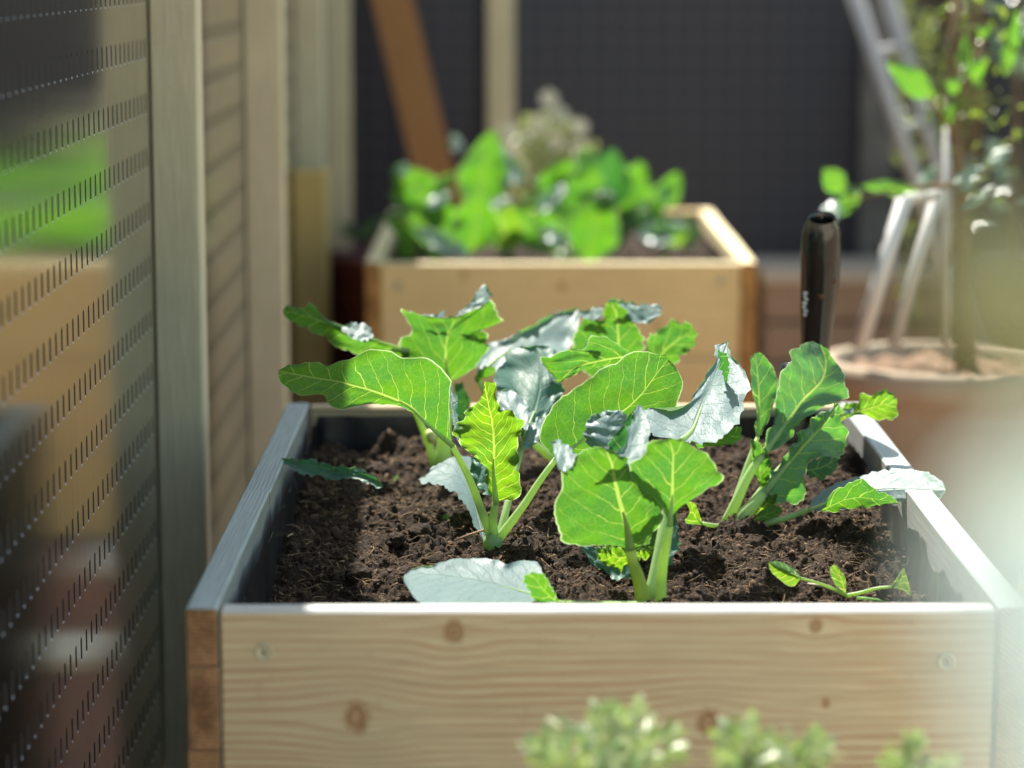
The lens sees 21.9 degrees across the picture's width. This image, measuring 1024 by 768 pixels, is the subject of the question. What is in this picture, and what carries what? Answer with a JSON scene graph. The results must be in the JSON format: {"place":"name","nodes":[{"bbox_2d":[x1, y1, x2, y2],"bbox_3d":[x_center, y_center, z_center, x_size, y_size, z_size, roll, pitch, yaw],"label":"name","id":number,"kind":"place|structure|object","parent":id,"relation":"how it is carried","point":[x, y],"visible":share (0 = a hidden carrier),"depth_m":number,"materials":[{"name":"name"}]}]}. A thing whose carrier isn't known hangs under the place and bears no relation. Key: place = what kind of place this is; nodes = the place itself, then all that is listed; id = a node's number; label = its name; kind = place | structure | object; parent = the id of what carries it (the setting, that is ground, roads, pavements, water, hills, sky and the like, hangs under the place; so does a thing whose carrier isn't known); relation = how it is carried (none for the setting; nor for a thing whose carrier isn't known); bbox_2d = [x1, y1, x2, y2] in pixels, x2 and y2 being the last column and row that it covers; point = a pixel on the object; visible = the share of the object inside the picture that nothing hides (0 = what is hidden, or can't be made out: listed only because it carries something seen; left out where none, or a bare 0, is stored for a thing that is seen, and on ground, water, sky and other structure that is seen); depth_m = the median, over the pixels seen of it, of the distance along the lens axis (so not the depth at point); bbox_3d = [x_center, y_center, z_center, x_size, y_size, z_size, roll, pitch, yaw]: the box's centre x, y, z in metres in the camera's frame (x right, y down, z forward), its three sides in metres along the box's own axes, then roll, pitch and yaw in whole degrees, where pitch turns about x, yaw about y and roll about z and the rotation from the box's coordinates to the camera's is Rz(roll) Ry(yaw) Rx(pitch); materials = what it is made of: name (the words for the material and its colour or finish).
{"place":"outdoors","nodes":[
{"label":"outdoors","id":0,"kind":"place"},
{"bbox_2d":[928,205,1023,767],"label":"foreground plant","id":1,"kind":"object","parent":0,"point":[977,265],"visible":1,"depth_m":0.46,"materials":[{"name":"white plant"}]},
{"bbox_3d":[0.146,0.641,2.077,0.370,0.430,0.370,0,9,0],"label":"flower pot","id":2,"kind":"object","parent":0,"visible":0},
{"bbox_2d":[518,694,689,767],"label":"leafy bush","id":3,"kind":"object","parent":2,"relation":"in","point":[610,735],"visible":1,"depth_m":2.15,"materials":[{"name":"green plant"}]},
{"bbox_2d":[708,708,843,767],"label":"leafy bush","id":4,"kind":"object","parent":2,"relation":"in","point":[735,745],"visible":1,"depth_m":2.15,"materials":[{"name":"green plant"}]},
{"bbox_2d":[875,729,960,767],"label":"leafy bush","id":5,"kind":"object","parent":2,"relation":"in","point":[913,747],"visible":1,"depth_m":2.16,"materials":[{"name":"green plant"}]},
{"label":"ground","id":6,"kind":"structure","parent":0,"visible":0},
{"bbox_2d":[0,0,351,767],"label":"fence","id":7,"kind":"object","parent":6,"relation":"on","point":[174,194],"visible":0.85,"depth_m":3.43,"materials":[{"name":"beige wood"}]},
{"bbox_2d":[329,242,374,364],"bbox_3d":[-0.418,-0.148,7.013,0.236,0.436,0.236,0,9,0],"label":"plastic pot","id":8,"kind":"object","parent":6,"relation":"on","point":[347,288],"visible":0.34,"depth_m":6.90,"materials":[{"name":"red"}]},
{"bbox_2d":[342,218,381,239],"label":"potted plant","id":9,"kind":"object","parent":8,"relation":"in","point":[368,231],"visible":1,"depth_m":6.93,"materials":[{"name":"green plant"}]},
{"bbox_2d":[371,0,461,207],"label":"leaning board","id":10,"kind":"object","parent":6,"relation":"on","point":[413,88],"visible":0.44,"depth_m":7.11,"materials":[{"name":"brown wood"}]},
{"bbox_2d":[500,88,598,206],"bbox_3d":[0.096,-0.348,6.930,0.271,0.860,0.235,0,9,0],"label":"silvery shrub","id":11,"kind":"object","parent":6,"relation":"on","point":[548,146],"visible":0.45,"depth_m":6.84,"materials":[{"name":"beige plant"}]},
{"bbox_2d":[365,209,755,403],"bbox_3d":[0.098,-0.060,6.034,0.800,0.572,1.200,0,9,0],"label":"planter box","id":12,"kind":"object","parent":6,"relation":"on","point":[713,303],"visible":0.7,"depth_m":5.41,"materials":[{"name":"brown wood"}]},
{"bbox_2d":[399,223,712,261],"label":"potting soil","id":13,"kind":"structure","parent":12,"relation":"in","point":[698,248],"depth_m":6.07,"materials":[{"name":"brown soil"}]},
{"bbox_2d":[383,163,469,261],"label":"leafy plant","id":14,"kind":"object","parent":13,"relation":"on","point":[427,208],"visible":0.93,"depth_m":5.64,"materials":[{"name":"green plant"}]},
{"bbox_2d":[449,130,574,256],"bbox_3d":[0.004,-0.423,5.925,0.290,0.308,0.721,0,9,0],"label":"leafy plant","id":15,"kind":"object","parent":13,"relation":"on","point":[490,170],"visible":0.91,"depth_m":5.75,"materials":[{"name":"green plant"}]},
{"bbox_2d":[531,148,650,261],"bbox_3d":[0.188,-0.385,5.885,0.236,0.284,0.855,1,9,9],"label":"leafy plant","id":16,"kind":"object","parent":13,"relation":"on","point":[596,192],"visible":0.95,"depth_m":5.78,"materials":[{"name":"green plant"}]},
{"bbox_2d":[624,172,699,256],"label":"leafy plant","id":17,"kind":"object","parent":13,"relation":"on","point":[653,223],"visible":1,"depth_m":5.86,"materials":[{"name":"green plant"}]},
{"bbox_2d":[185,403,1003,767],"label":"planter box","id":18,"kind":"object","parent":6,"relation":"on","point":[381,685],"visible":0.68,"depth_m":2.52,"materials":[{"name":"brown wood"}]},
{"bbox_2d":[267,428,927,603],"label":"potting soil","id":19,"kind":"structure","parent":18,"relation":"in","point":[391,445],"depth_m":3.10,"materials":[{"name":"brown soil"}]},
{"bbox_2d":[282,458,382,487],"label":"fallen leaf","id":20,"kind":"object","parent":19,"relation":"on","point":[311,467],"visible":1,"depth_m":3.23,"materials":[{"name":"green plant"}]},
{"bbox_2d":[345,562,372,582],"bbox_3d":[-0.174,0.215,2.992,0.032,0.028,0.035,0,9,0],"label":"soil clod","id":21,"kind":"object","parent":19,"relation":"on","point":[358,570],"visible":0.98,"depth_m":2.98,"materials":[{"name":"brown soil"}]},
{"bbox_2d":[365,461,391,478],"bbox_3d":[-0.173,0.114,3.412,0.036,0.027,0.036,0,9,0],"label":"soil clod","id":22,"kind":"object","parent":19,"relation":"on","point":[377,468],"visible":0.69,"depth_m":3.40,"materials":[{"name":"brown soil"}]},
{"bbox_2d":[283,284,502,465],"bbox_3d":[-0.151,-0.004,3.406,0.279,0.235,0.073,-2,9,-15],"label":"kohlrabi plant","id":23,"kind":"object","parent":19,"relation":"on","point":[454,348],"visible":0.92,"depth_m":3.41,"materials":[{"name":"green plant"}]},
{"bbox_2d":[385,532,407,548],"bbox_3d":[-0.135,0.184,3.101,0.026,0.021,0.025,4,10,24],"label":"soil clod","id":24,"kind":"object","parent":19,"relation":"on","point":[396,540],"visible":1,"depth_m":3.09,"materials":[{"name":"brown soil"}]},
{"bbox_2d":[407,522,432,541],"bbox_3d":[-0.109,0.175,3.126,0.029,0.023,0.031,-3,10,-18],"label":"soil clod","id":25,"kind":"object","parent":19,"relation":"on","point":[415,530],"visible":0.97,"depth_m":3.12,"materials":[{"name":"brown soil"}]},
{"bbox_2d":[455,529,483,540],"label":"twig","id":26,"kind":"object","parent":19,"relation":"on","point":[473,533],"visible":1,"depth_m":3.10,"materials":[{"name":"brown wood"}]},
{"bbox_2d":[278,334,682,549],"bbox_3d":[-0.076,0.062,3.122,0.475,0.255,0.294,-5,10,-28],"label":"kohlrabi plant","id":27,"kind":"object","parent":19,"relation":"on","point":[526,384],"visible":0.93,"depth_m":3.08,"materials":[{"name":"green plant"}]},
{"bbox_2d":[454,298,697,461],"bbox_3d":[0.082,-0.010,3.497,0.322,0.220,0.158,0,9,0],"label":"kohlrabi plant","id":28,"kind":"object","parent":19,"relation":"on","point":[671,341],"visible":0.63,"depth_m":3.46,"materials":[{"name":"green plant"}]},
{"bbox_2d":[404,341,750,603],"bbox_3d":[0.126,0.112,2.859,0.533,0.254,0.245,-8,12,-39],"label":"kohlrabi plant","id":29,"kind":"object","parent":19,"relation":"on","point":[628,489],"visible":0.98,"depth_m":2.81,"materials":[{"name":"green plant"}]},
{"bbox_2d":[275,437,921,603],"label":"peat fibres","id":30,"kind":"object","parent":19,"relation":"on","point":[543,510],"visible":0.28,"depth_m":3.10,"materials":[{"name":"brown soil"}]},
{"bbox_2d":[682,544,705,559],"bbox_3d":[0.209,0.196,3.047,0.029,0.022,0.028,0,9,0],"label":"soil clod","id":31,"kind":"object","parent":19,"relation":"on","point":[691,550],"visible":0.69,"depth_m":3.04,"materials":[{"name":"brown soil"}]},
{"bbox_2d":[779,362,789,442],"bbox_3d":[0.377,0.037,3.551,0.038,0.134,0.034,0,9,0],"label":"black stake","id":32,"kind":"object","parent":19,"relation":"on","point":[782,366],"visible":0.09,"depth_m":3.54,"materials":[{"name":"black plastic"}]},
{"bbox_2d":[786,211,840,446],"bbox_3d":[0.399,-0.028,3.492,0.064,0.408,0.123,0,9,0],"label":"garden trowel","id":33,"kind":"object","parent":19,"relation":"on","point":[820,258],"visible":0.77,"depth_m":3.44,"materials":[{"name":"black plastic"}]},
{"bbox_2d":[685,341,945,527],"bbox_3d":[0.354,0.073,3.148,0.295,0.226,0.231,0,9,0],"label":"kohlrabi plant","id":34,"kind":"object","parent":19,"relation":"on","point":[812,378],"visible":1,"depth_m":3.17,"materials":[{"name":"green plant"}]},
{"bbox_2d":[807,583,834,591],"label":"twig","id":35,"kind":"object","parent":19,"relation":"on","point":[814,584],"visible":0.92,"depth_m":2.91,"materials":[{"name":"beige"}]},
{"bbox_2d":[769,561,910,602],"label":"spinach seedling","id":36,"kind":"object","parent":19,"relation":"on","point":[786,574],"visible":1,"depth_m":2.88,"materials":[{"name":"green plant"}]},
{"bbox_2d":[324,0,1023,363],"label":"screen wall","id":37,"kind":"structure","parent":6,"relation":"on","point":[748,120],"depth_m":7.56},
{"bbox_2d":[752,257,954,386],"bbox_3d":[1.426,-0.153,7.242,1.520,0.354,0.375,0,9,0],"label":"wooden trough","id":38,"kind":"object","parent":6,"relation":"on","point":[778,288],"visible":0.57,"depth_m":7.06,"materials":[{"name":"brown wood"}]},
{"bbox_2d":[848,0,954,240],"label":"ladder","id":39,"kind":"object","parent":6,"relation":"on","point":[875,52],"visible":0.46,"depth_m":6.55,"materials":[{"name":"silver metal"}]},
{"bbox_2d":[830,341,1023,520],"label":"terracotta pot","id":40,"kind":"object","parent":6,"relation":"on","point":[961,437],"visible":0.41,"depth_m":4.64,"materials":[{"name":"ceramic"}]},
{"bbox_2d":[841,348,1016,374],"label":"pot soil","id":41,"kind":"structure","parent":40,"relation":"in","point":[928,361],"depth_m":4.85,"materials":[{"name":"brown soil"}]},
{"bbox_2d":[851,126,950,358],"bbox_3d":[0.710,-0.250,4.751,0.122,0.434,0.289,4,10,23],"label":"plant support","id":42,"kind":"object","parent":41,"relation":"on","point":[883,271],"visible":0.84,"depth_m":4.79,"materials":[{"name":"grey metal"}]},
{"bbox_2d":[821,0,1023,370],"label":"citrus tree","id":43,"kind":"object","parent":41,"relation":"on","point":[913,82],"visible":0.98,"depth_m":4.70,"materials":[{"name":"green plant"}]},
{"bbox_2d":[890,0,991,339],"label":"climbing shrub","id":44,"kind":"object","parent":6,"relation":"on","point":[915,36],"visible":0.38,"depth_m":7.01,"materials":[{"name":"green plant"}]},
{"bbox_2d":[965,0,1023,209],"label":"hedge","id":45,"kind":"object","parent":6,"relation":"on","point":[1008,176],"visible":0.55,"depth_m":6.59,"materials":[{"name":"green plant"}]}
]}

